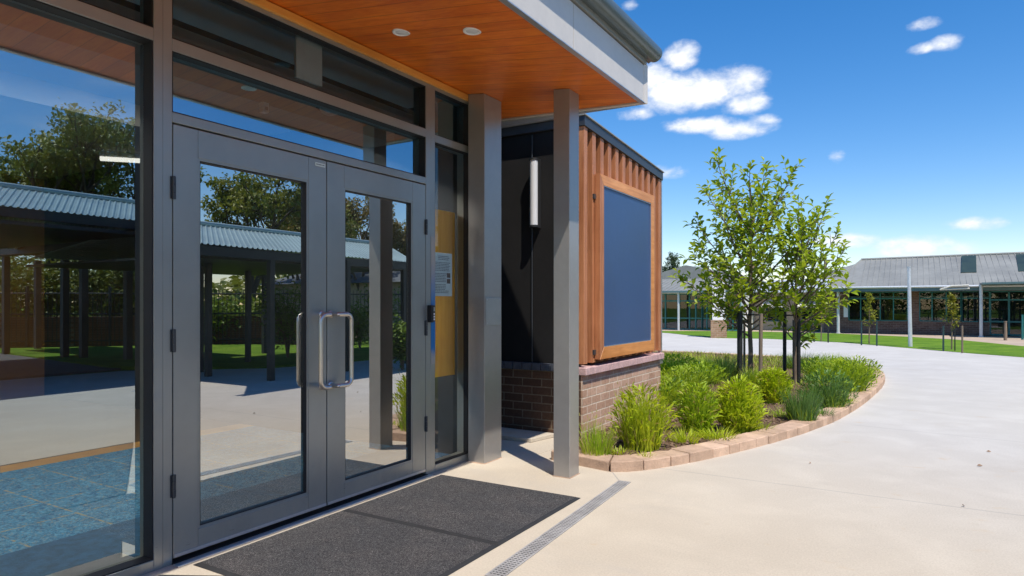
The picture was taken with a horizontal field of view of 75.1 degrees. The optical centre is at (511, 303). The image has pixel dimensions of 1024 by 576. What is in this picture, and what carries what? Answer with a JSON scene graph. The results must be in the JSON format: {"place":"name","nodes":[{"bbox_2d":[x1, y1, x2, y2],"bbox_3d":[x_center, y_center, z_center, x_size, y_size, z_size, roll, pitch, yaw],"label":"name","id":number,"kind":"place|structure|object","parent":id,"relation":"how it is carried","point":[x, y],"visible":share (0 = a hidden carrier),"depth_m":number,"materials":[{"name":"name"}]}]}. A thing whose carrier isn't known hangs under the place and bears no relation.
{"place":"outdoors","nodes":[
{"label":"outdoors","id":0,"kind":"place"},
{"bbox_2d":[0,447,139,554],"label":"floor carpet","id":1,"kind":"object","parent":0,"point":[42,504],"depth_m":4.77,"materials":[{"name":"blue carpet"}]},
{"bbox_2d":[0,396,139,465],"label":"floor","id":2,"kind":"structure","parent":0,"point":[36,428],"depth_m":7.51,"materials":[{"name":"grey concrete"}]},
{"bbox_2d":[0,441,139,472],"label":"floor border","id":3,"kind":"object","parent":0,"point":[27,464],"depth_m":6.03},
{"bbox_2d":[158,575,211,575],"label":"door mat","id":4,"kind":"object","parent":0,"point":[184,575],"depth_m":3.40,"materials":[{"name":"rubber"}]},
{"bbox_2d":[0,0,443,178],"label":"ceiling","id":5,"kind":"structure","parent":0,"point":[69,98],"depth_m":5.59,"materials":[{"name":"paint"}]},
{"bbox_2d":[99,151,139,162],"bbox_3d":[-4.799,-1.830,8.340,0.627,0.130,0.090,0,0,-17],"label":"ceiling lamp","id":6,"kind":"object","parent":5,"relation":"attached to","point":[120,157],"visible":0.59,"depth_m":8.28,"materials":[{"name":"white paint"}]},
{"bbox_2d":[501,437,553,455],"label":"passage paving","id":7,"kind":"structure","parent":0,"point":[529,448],"depth_m":6.49,"materials":[{"name":"concrete"}]},
{"bbox_2d":[501,427,553,442],"bbox_3d":[-0.427,1.375,7.226,1.799,0.040,0.430,0,0,31],"label":"passage step","id":8,"kind":"object","parent":7,"relation":"on","point":[512,434],"visible":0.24,"depth_m":6.85,"materials":[{"name":"concrete"}]},
{"bbox_2d":[141,333,1023,575],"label":"concrete paving","id":9,"kind":"structure","parent":0,"point":[891,478],"depth_m":4.88,"materials":[{"name":"beige concrete"}]},
{"bbox_2d":[0,452,448,575],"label":"interior floor","id":10,"kind":"structure","parent":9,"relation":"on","point":[49,558],"depth_m":3.75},
{"bbox_2d":[6,0,467,575],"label":"entrance shopfront","id":11,"kind":"object","parent":9,"relation":"on","point":[286,342],"visible":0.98,"depth_m":4.14,"materials":[{"name":"grey paint"}]},
{"bbox_2d":[170,124,331,557],"bbox_3d":[-1.525,0.204,4.018,0.145,2.332,1.105,0,0,31],"label":"door","id":12,"kind":"structure","parent":11,"relation":"in","point":[248,332],"depth_m":3.98,"materials":[{"name":"grey paint"}]},
{"bbox_2d":[259,102,268,113],"bbox_3d":[-1.575,-1.242,4.231,0.050,0.065,0.045,0,0,31],"label":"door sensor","id":13,"kind":"object","parent":11,"relation":"attached to","point":[263,107],"depth_m":4.21,"materials":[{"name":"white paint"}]},
{"bbox_2d":[136,34,412,123],"bbox_3d":[-1.486,-1.445,4.629,0.270,0.110,2.152,0,0,31],"label":"window frame","id":14,"kind":"object","parent":11,"relation":"attached to","point":[326,112],"visible":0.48,"depth_m":4.41,"materials":[{"name":"grey metal"}]},
{"bbox_2d":[294,36,321,86],"bbox_3d":[-1.376,-1.688,4.502,0.040,0.385,0.245,0,0,31],"label":"hanging sign","id":15,"kind":"object","parent":11,"relation":"hanging from","point":[307,61],"visible":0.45,"depth_m":4.48,"materials":[{"name":"grey metal"}]},
{"bbox_2d":[326,161,427,504],"bbox_3d":[-0.957,0.204,4.959,0.146,2.332,1.079,0,0,31],"label":"door","id":16,"kind":"structure","parent":11,"relation":"in","point":[377,227],"depth_m":4.93,"materials":[{"name":"grey paint"}]},
{"bbox_2d":[427,305,434,321],"bbox_3d":[-0.654,0.085,5.450,0.044,0.140,0.075,0,0,31],"label":"card reader","id":17,"kind":"object","parent":11,"relation":"attached to","point":[430,313],"visible":1,"depth_m":5.42,"materials":[{"name":"black plastic"}]},
{"bbox_2d":[435,252,451,295],"bbox_3d":[-0.593,-0.247,5.710,0.003,0.370,0.260,0,0,31],"label":"notice sheet","id":18,"kind":"object","parent":11,"relation":"attached to","point":[443,274],"visible":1,"depth_m":5.72,"materials":[{"name":"white paper"}]},
{"bbox_2d":[193,511,497,575],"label":"door mat","id":19,"kind":"object","parent":9,"relation":"on","point":[342,543],"depth_m":3.70,"materials":[{"name":"grey carpet"}]},
{"bbox_2d":[342,475,579,545],"bbox_3d":[-0.327,1.393,4.631,1.252,0.012,1.100,0,0,31],"label":"door mat","id":20,"kind":"object","parent":9,"relation":"on","point":[489,513],"depth_m":4.52,"materials":[{"name":"grey carpet"}]},
{"bbox_2d":[467,94,501,463],"bbox_3d":[-0.241,-0.225,5.958,0.184,3.250,0.291,0,0,31],"label":"canopy post","id":21,"kind":"object","parent":9,"relation":"on","point":[484,272],"visible":1,"depth_m":5.86,"materials":[{"name":"grey metal"}]},
{"bbox_2d":[244,0,661,125],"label":"entrance canopy","id":22,"kind":"object","parent":21,"relation":"on","point":[521,60],"visible":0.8,"depth_m":4.61,"materials":[{"name":"wood"}]},
{"bbox_2d":[486,297,500,325],"bbox_3d":[-0.163,0.071,5.910,0.008,0.247,0.250,0,0,31],"label":"wall plate","id":23,"kind":"object","parent":21,"relation":"attached to","point":[493,311],"depth_m":5.91,"materials":[{"name":"metal"}]},
{"bbox_2d":[485,480,630,575],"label":"drain grate","id":24,"kind":"object","parent":9,"relation":"on","point":[510,564],"visible":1,"depth_m":4.04,"materials":[{"name":"stainless steel"}]},
{"bbox_2d":[552,89,579,478],"bbox_3d":[0.443,-0.167,5.430,0.157,3.135,0.187,0,0,31],"label":"canopy post","id":25,"kind":"object","parent":9,"relation":"on","point":[566,283],"visible":1,"depth_m":5.36,"materials":[{"name":"grey paint"},{"name":"metal"}]},
{"bbox_2d":[501,113,663,438],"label":"clad wing","id":26,"kind":"structure","parent":9,"relation":"on","point":[527,327],"depth_m":7.17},
{"bbox_2d":[529,158,540,227],"bbox_3d":[0.241,-1.165,7.035,0.098,0.730,0.143,0,0,31],"label":"wall lamp","id":27,"kind":"object","parent":26,"relation":"attached to","point":[535,192],"visible":1,"depth_m":6.98,"materials":[{"name":"white plastic"}]},
{"bbox_2d":[593,174,653,359],"bbox_3d":[1.293,-0.383,7.747,0.145,1.966,1.763,0,0,31],"label":"notice board","id":28,"kind":"object","parent":26,"relation":"attached to","point":[624,269],"visible":0.98,"depth_m":7.58,"materials":[{"name":"fabric"}]},
{"bbox_2d":[662,278,754,330],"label":"covered walkway","id":29,"kind":"structure","parent":9,"relation":"on","point":[678,313],"depth_m":34.94,"materials":[{"name":"grey metal"}]},
{"bbox_2d":[662,294,676,329],"bbox_3d":[8.329,0.430,35.460,1.230,1.930,0.080,0,0,31],"label":"window","id":30,"kind":"structure","parent":29,"relation":"in","point":[669,301],"depth_m":35.44,"materials":[{"name":"teal glass"}]},
{"bbox_2d":[680,293,702,329],"bbox_3d":[9.356,0.430,34.839,1.270,1.930,0.080,0,0,31],"label":"glazed door","id":31,"kind":"structure","parent":29,"relation":"in","point":[691,318],"depth_m":34.83,"materials":[{"name":"glass"}]},
{"bbox_2d":[702,293,711,329],"bbox_3d":[10.126,0.430,34.374,0.620,1.920,0.080,0,0,31],"label":"window","id":32,"kind":"structure","parent":29,"relation":"in","point":[706,323],"depth_m":34.39,"materials":[{"name":"glass"}]},
{"bbox_2d":[662,265,765,286],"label":"gabled school roof","id":33,"kind":"structure","parent":29,"relation":"on","point":[690,269],"depth_m":40.98,"materials":[{"name":"grey metal"}]},
{"bbox_2d":[726,293,739,330],"bbox_3d":[11.214,0.430,33.718,0.760,1.920,0.080,0,0,31],"label":"window","id":34,"kind":"structure","parent":29,"relation":"in","point":[730,329],"depth_m":33.70,"materials":[{"name":"teal glass"}]},
{"bbox_2d":[551,350,884,471],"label":"planter kerb","id":35,"kind":"structure","parent":9,"relation":"on","point":[680,455],"depth_m":6.21,"materials":[{"name":"stone"}]},
{"bbox_2d":[876,322,877,345],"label":"tree stake","id":36,"kind":"object","parent":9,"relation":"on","point":[876,333],"visible":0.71,"depth_m":21.92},
{"bbox_2d":[824,252,1023,336],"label":"brick school building","id":37,"kind":"structure","parent":9,"relation":"on","point":[987,289],"depth_m":29.81,"materials":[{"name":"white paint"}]},
{"bbox_2d":[848,292,907,320],"bbox_3d":[16.900,0.140,30.763,2.415,1.345,0.100,0,0,31],"label":"window","id":38,"kind":"structure","parent":37,"relation":"in","point":[890,306],"depth_m":30.66,"materials":[{"name":"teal glass"}]},
{"bbox_2d":[919,291,961,321],"bbox_3d":[18.976,0.140,29.509,1.585,1.345,0.100,0,0,31],"label":"window","id":39,"kind":"structure","parent":37,"relation":"in","point":[932,307],"depth_m":29.57,"materials":[{"name":"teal glass"}]},
{"bbox_2d":[961,291,978,321],"bbox_3d":[19.917,0.140,28.941,0.670,1.350,0.100,0,0,31],"label":"window","id":40,"kind":"structure","parent":37,"relation":"in","point":[970,299],"depth_m":28.93,"materials":[{"name":"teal glass"}]},
{"bbox_2d":[983,291,989,321],"bbox_3d":[20.345,0.140,28.682,0.430,1.350,0.100,0,0,31],"label":"window","id":41,"kind":"structure","parent":37,"relation":"in","point":[986,294],"depth_m":28.64,"materials":[{"name":"teal glass"}]},
{"bbox_2d":[990,291,1023,335],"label":"glazed door","id":42,"kind":"structure","parent":37,"relation":"in","point":[1008,306],"depth_m":28.29,"materials":[{"name":"glass"}]},
{"bbox_2d":[961,326,962,352],"bbox_3d":[12.663,1.040,18.720,0.048,0.820,0.048,0,0,31],"label":"tree stake","id":43,"kind":"object","parent":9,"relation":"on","point":[961,339],"visible":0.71,"depth_m":18.71,"materials":[{"name":"brown wood"}]},
{"bbox_2d":[753,279,835,331],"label":"cream school building","id":44,"kind":"structure","parent":0,"point":[770,322],"depth_m":34.86,"materials":[{"name":"paint"}]},
{"bbox_2d":[766,305,784,321],"bbox_3d":[13.844,0.400,34.968,0.955,1.105,0.080,0,0,31],"label":"window","id":45,"kind":"structure","parent":44,"relation":"in","point":[770,318],"depth_m":35.05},
{"bbox_2d":[802,307,820,330],"bbox_3d":[15.342,0.615,34.064,0.955,1.535,0.080,0,0,31],"label":"glazed door","id":46,"kind":"structure","parent":44,"relation":"in","point":[818,328],"depth_m":34.03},
{"bbox_2d":[586,0,1023,281],"label":"sky","id":47,"kind":"structure","parent":0,"point":[910,113],"materials":[{"name":"blue"}]},
{"bbox_2d":[806,264,853,279],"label":"hipped roof building","id":48,"kind":"structure","parent":0,"point":[845,268],"depth_m":40.60,"materials":[{"name":"grey metal"}]},
{"bbox_2d":[662,331,1023,356],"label":"lawn","id":49,"kind":"structure","parent":0,"point":[976,347],"depth_m":24.22,"materials":[{"name":"green plant"}]},
{"bbox_2d":[710,275,726,337],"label":"rendered pillar","id":50,"kind":"structure","parent":49,"relation":"on","point":[716,332],"depth_m":26.90,"materials":[{"name":"beige brick"}]},
{"bbox_2d":[814,302,826,340],"bbox_3d":[11.335,0.550,24.468,0.618,1.736,0.581,0,0,31],"label":"sapling","id":51,"kind":"object","parent":49,"relation":"on","point":[821,318],"visible":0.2,"depth_m":24.45,"materials":[{"name":"green plant"}]},
{"bbox_2d":[827,321,828,342],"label":"tree stake","id":52,"kind":"object","parent":49,"relation":"on","point":[827,333],"visible":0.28,"depth_m":23.80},
{"bbox_2d":[862,292,877,343],"bbox_3d":[12.308,0.512,22.923,0.549,1.813,0.505,0,0,31],"label":"sapling","id":53,"kind":"object","parent":49,"relation":"on","point":[868,309],"visible":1,"depth_m":22.89,"materials":[{"name":"green plant"}]},
{"bbox_2d":[907,267,912,346],"bbox_3d":[12.802,0.134,21.421,0.158,2.634,0.118,0,0,31],"label":"steel pole","id":54,"kind":"object","parent":49,"relation":"on","point":[910,343],"visible":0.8,"depth_m":21.38,"materials":[{"name":"white metal"}]},
{"bbox_2d":[942,326,943,350],"bbox_3d":[12.637,1.053,19.500,0.048,0.794,0.048,0,0,31],"label":"tree stake","id":55,"kind":"object","parent":49,"relation":"in","point":[942,338],"visible":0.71,"depth_m":19.49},
{"bbox_2d":[940,292,959,348],"bbox_3d":[13.231,0.524,20.060,0.483,1.788,0.474,0,0,-34],"label":"sapling","id":56,"kind":"object","parent":49,"relation":"on","point":[951,303],"visible":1,"depth_m":20.04,"materials":[{"name":"green plant"}]},
{"bbox_2d":[954,328,955,350],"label":"tree stake","id":57,"kind":"object","parent":49,"relation":"on","point":[954,339],"visible":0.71,"depth_m":19.49,"materials":[{"name":"brown wood"}]},
{"bbox_2d":[662,329,1023,345],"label":"path","id":58,"kind":"structure","parent":0,"point":[1014,340],"depth_m":27.20,"materials":[{"name":"beige concrete"}]},
{"bbox_2d":[1004,321,1006,339],"bbox_3d":[18.610,1.060,25.104,0.120,0.780,0.114,0,0,31],"label":"bollard","id":59,"kind":"object","parent":58,"relation":"on","point":[1005,330],"visible":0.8,"depth_m":25.06,"materials":[{"name":"brown wood"}]},
{"bbox_2d":[1021,315,1023,339],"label":"bollard","id":60,"kind":"object","parent":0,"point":[1022,327],"visible":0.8,"depth_m":25.52,"materials":[{"name":"metal"}]},
{"label":"ground","id":61,"kind":"structure","parent":0,"visible":0},
{"bbox_2d":[0,173,43,399],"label":"wall","id":62,"kind":"structure","parent":61,"relation":"on","point":[21,286],"depth_m":9.85,"materials":[{"name":"clear glass"}]},
{"bbox_2d":[44,102,456,453],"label":"end wall","id":63,"kind":"structure","parent":61,"relation":"on","point":[92,286],"depth_m":9.19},
{"bbox_2d":[81,0,413,123],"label":"blind box","id":64,"kind":"object","parent":63,"relation":"attached to","point":[128,9],"depth_m":4.54,"materials":[{"name":"metal"}]},
{"bbox_2d":[435,209,454,376],"bbox_3d":[-0.600,-0.087,5.864,0.020,1.455,0.300,0,0,31],"label":"pin board","id":65,"kind":"object","parent":63,"relation":"attached to","point":[444,306],"visible":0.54,"depth_m":5.87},
{"bbox_2d":[662,252,683,271],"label":"pine tree","id":66,"kind":"object","parent":61,"relation":"on","point":[672,261],"visible":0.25,"depth_m":59.09,"materials":[{"name":"green plant"}]},
{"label":"garden soil","id":67,"kind":"structure","parent":0,"visible":0},
{"bbox_2d":[579,353,849,454],"bbox_3d":[0.924,1.350,13.156,10.780,0.084,12.600,0,0,31],"label":"garden bed","id":68,"kind":"object","parent":67,"relation":"on","point":[773,407],"visible":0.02,"depth_m":7.54,"materials":[{"name":"green plant"}]},
{"bbox_2d":[579,409,621,455],"bbox_3d":[0.758,1.155,5.863,0.491,0.413,0.462,0,0,41],"label":"grass tuft","id":69,"kind":"object","parent":68,"relation":"in","point":[597,446],"visible":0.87,"depth_m":5.81,"materials":[{"name":"plant"}]},
{"bbox_2d":[610,445,632,455],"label":"grass tuft","id":70,"kind":"object","parent":68,"relation":"on","point":[615,450],"visible":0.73,"depth_m":5.89,"materials":[{"name":"plant"}]},
{"bbox_2d":[607,381,680,451],"bbox_3d":[1.183,1.023,6.095,0.666,0.640,0.686,0,0,-19],"label":"grass tuft","id":71,"kind":"object","parent":68,"relation":"on","point":[640,428],"visible":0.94,"depth_m":5.97,"materials":[{"name":"plant"}]},
{"bbox_2d":[632,449,656,457],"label":"grass tuft","id":72,"kind":"object","parent":68,"relation":"on","point":[643,454],"visible":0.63,"depth_m":5.75,"materials":[{"name":"plant"}]},
{"bbox_2d":[656,374,691,404],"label":"grass tuft","id":73,"kind":"object","parent":68,"relation":"on","point":[672,391],"visible":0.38,"depth_m":8.93,"materials":[{"name":"green plant"}]},
{"bbox_2d":[660,353,699,373],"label":"grass tuft","id":74,"kind":"object","parent":68,"relation":"on","point":[677,362],"visible":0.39,"depth_m":12.79,"materials":[{"name":"green plant"}]},
{"bbox_2d":[663,427,706,444],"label":"grass tuft","id":75,"kind":"object","parent":68,"relation":"on","point":[682,437],"visible":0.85,"depth_m":6.33,"materials":[{"name":"plant"}]},
{"bbox_2d":[660,365,713,392],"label":"grass tuft","id":76,"kind":"object","parent":68,"relation":"on","point":[684,378],"visible":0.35,"depth_m":10.00,"materials":[{"name":"green plant"}]},
{"bbox_2d":[674,381,721,433],"bbox_3d":[1.936,1.085,6.902,0.532,0.555,0.533,0,0,-36],"label":"shrub","id":77,"kind":"object","parent":68,"relation":"on","point":[699,413],"visible":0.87,"depth_m":6.82,"materials":[{"name":"plant"}]},
{"bbox_2d":[675,355,722,369],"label":"grass tuft","id":78,"kind":"object","parent":68,"relation":"on","point":[704,359],"visible":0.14,"depth_m":14.07,"materials":[{"name":"green plant"}]},
{"bbox_2d":[669,360,730,385],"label":"grass tuft","id":79,"kind":"object","parent":68,"relation":"on","point":[708,371],"visible":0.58,"depth_m":11.11,"materials":[{"name":"green plant"}]},
{"bbox_2d":[685,428,718,438],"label":"grass tuft","id":80,"kind":"object","parent":68,"relation":"on","point":[696,433],"visible":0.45,"depth_m":6.64,"materials":[{"name":"plant"}]},
{"bbox_2d":[579,380,830,455],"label":"bark chips","id":81,"kind":"object","parent":68,"relation":"on","point":[707,440],"visible":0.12,"depth_m":7.42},
{"bbox_2d":[689,425,743,442],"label":"grass tuft","id":82,"kind":"object","parent":68,"relation":"on","point":[719,437],"visible":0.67,"depth_m":6.52,"materials":[{"name":"plant"}]},
{"bbox_2d":[702,352,744,380],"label":"grass tuft","id":83,"kind":"object","parent":68,"relation":"on","point":[732,369],"visible":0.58,"depth_m":11.48,"materials":[{"name":"plant"}]},
{"bbox_2d":[583,350,868,453],"bbox_3d":[2.364,1.299,12.256,7.338,0.182,12.645,0,0,31],"label":"ground cover","id":84,"kind":"object","parent":68,"relation":"on","point":[776,360],"visible":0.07,"depth_m":15.14,"materials":[{"name":"green plant"}]},
{"bbox_2d":[737,311,742,379],"bbox_3d":[3.907,0.791,11.415,0.094,1.318,0.094,0,0,31],"label":"tree stake","id":85,"kind":"object","parent":68,"relation":"on","point":[740,336],"visible":0.71,"depth_m":11.37,"materials":[{"name":"black wood"}]},
{"bbox_2d":[713,374,768,433],"bbox_3d":[2.393,1.056,6.996,0.591,0.630,0.594,0,0,2],"label":"shrub","id":86,"kind":"object","parent":68,"relation":"on","point":[742,406],"visible":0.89,"depth_m":6.88,"materials":[{"name":"plant"}]},
{"bbox_2d":[668,146,819,376],"bbox_3d":[4.076,-0.723,11.665,2.413,4.128,2.076,0,0,31],"label":"young tree","id":87,"kind":"object","parent":68,"relation":"on","point":[752,268],"visible":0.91,"depth_m":11.52,"materials":[{"name":"green plant"}]},
{"bbox_2d":[743,323,745,373],"bbox_3d":[4.415,0.883,12.649,0.044,1.134,0.044,0,0,31],"label":"tree stake","id":88,"kind":"object","parent":68,"relation":"on","point":[744,344],"visible":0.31,"depth_m":12.64,"materials":[{"name":"brown wood"}]},
{"bbox_2d":[737,366,769,383],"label":"grass tuft","id":89,"kind":"object","parent":68,"relation":"on","point":[752,378],"visible":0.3,"depth_m":11.00,"materials":[{"name":"green plant"}]},
{"bbox_2d":[758,314,762,374],"bbox_3d":[3.943,0.806,10.554,0.070,1.288,0.060,0,0,31],"label":"tree stake","id":90,"kind":"object","parent":68,"relation":"on","point":[760,342],"visible":0.59,"depth_m":10.53,"materials":[{"name":"brown wood"}]},
{"bbox_2d":[752,420,776,430],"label":"grass tuft","id":91,"kind":"object","parent":68,"relation":"on","point":[763,425],"visible":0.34,"depth_m":6.97,"materials":[{"name":"plant"}]},
{"bbox_2d":[754,365,793,404],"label":"grass tuft","id":92,"kind":"object","parent":68,"relation":"on","point":[767,385],"visible":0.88,"depth_m":8.82,"materials":[{"name":"plant"}]},
{"bbox_2d":[768,407,787,417],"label":"grass tuft","id":93,"kind":"object","parent":68,"relation":"on","point":[777,413],"visible":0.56,"depth_m":7.87,"materials":[{"name":"plant"}]},
{"bbox_2d":[783,312,786,373],"bbox_3d":[4.874,0.799,11.898,0.064,1.301,0.064,0,0,31],"label":"tree stake","id":94,"kind":"object","parent":68,"relation":"on","point":[784,348],"visible":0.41,"depth_m":11.87,"materials":[{"name":"black wood"}]},
{"bbox_2d":[792,320,794,377],"bbox_3d":[5.211,0.879,12.316,0.040,1.142,0.040,0,0,31],"label":"tree stake","id":95,"kind":"object","parent":68,"relation":"on","point":[793,323],"visible":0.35,"depth_m":12.32,"materials":[{"name":"black wood"}]},
{"bbox_2d":[797,308,800,383],"bbox_3d":[4.800,0.762,11.143,0.060,1.375,0.060,0,0,31],"label":"tree stake","id":96,"kind":"object","parent":68,"relation":"on","point":[799,351],"visible":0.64,"depth_m":11.12,"materials":[{"name":"black wood"}]},
{"bbox_2d":[775,385,825,421],"bbox_3d":[3.283,1.132,7.569,0.562,0.449,0.587,0,0,-27],"label":"grass tuft","id":97,"kind":"object","parent":68,"relation":"on","point":[802,410],"visible":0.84,"depth_m":7.48,"materials":[{"name":"green plant"}]},
{"bbox_2d":[774,351,829,369],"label":"grass tuft","id":98,"kind":"object","parent":68,"relation":"on","point":[789,363],"visible":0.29,"depth_m":13.82,"materials":[{"name":"green plant"}]},
{"bbox_2d":[766,193,860,382],"bbox_3d":[4.998,-0.285,11.111,1.482,3.251,1.462,0,0,31],"label":"young tree","id":99,"kind":"object","parent":68,"relation":"on","point":[811,281],"visible":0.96,"depth_m":11.03,"materials":[{"name":"green plant"}]},
{"bbox_2d":[801,355,846,380],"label":"grass tuft","id":100,"kind":"object","parent":68,"relation":"on","point":[811,370],"visible":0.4,"depth_m":11.78,"materials":[{"name":"green plant"}]},
{"bbox_2d":[818,405,837,415],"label":"grass tuft","id":101,"kind":"object","parent":68,"relation":"on","point":[826,412],"visible":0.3,"depth_m":7.84,"materials":[{"name":"plant"}]},
{"bbox_2d":[795,368,861,407],"bbox_3d":[4.059,1.102,8.602,0.829,0.542,0.838,0,0,-5],"label":"grass tuft","id":102,"kind":"object","parent":68,"relation":"on","point":[834,396],"visible":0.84,"depth_m":8.49,"materials":[{"name":"green plant"}]},
{"bbox_2d":[810,352,851,368],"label":"grass tuft","id":103,"kind":"object","parent":68,"relation":"on","point":[830,357],"visible":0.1,"depth_m":14.21,"materials":[{"name":"green plant"}]},
{"bbox_2d":[824,356,882,391],"bbox_3d":[5.124,1.070,10.125,0.846,0.550,0.868,0,0,-16],"label":"grass tuft","id":104,"kind":"object","parent":68,"relation":"on","point":[861,378],"visible":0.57,"depth_m":9.96,"materials":[{"name":"green plant"}]},
{"bbox_2d":[823,354,883,381],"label":"grass tuft","id":105,"kind":"object","parent":68,"relation":"on","point":[873,365],"visible":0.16,"depth_m":11.32,"materials":[{"name":"plant"}]}
]}

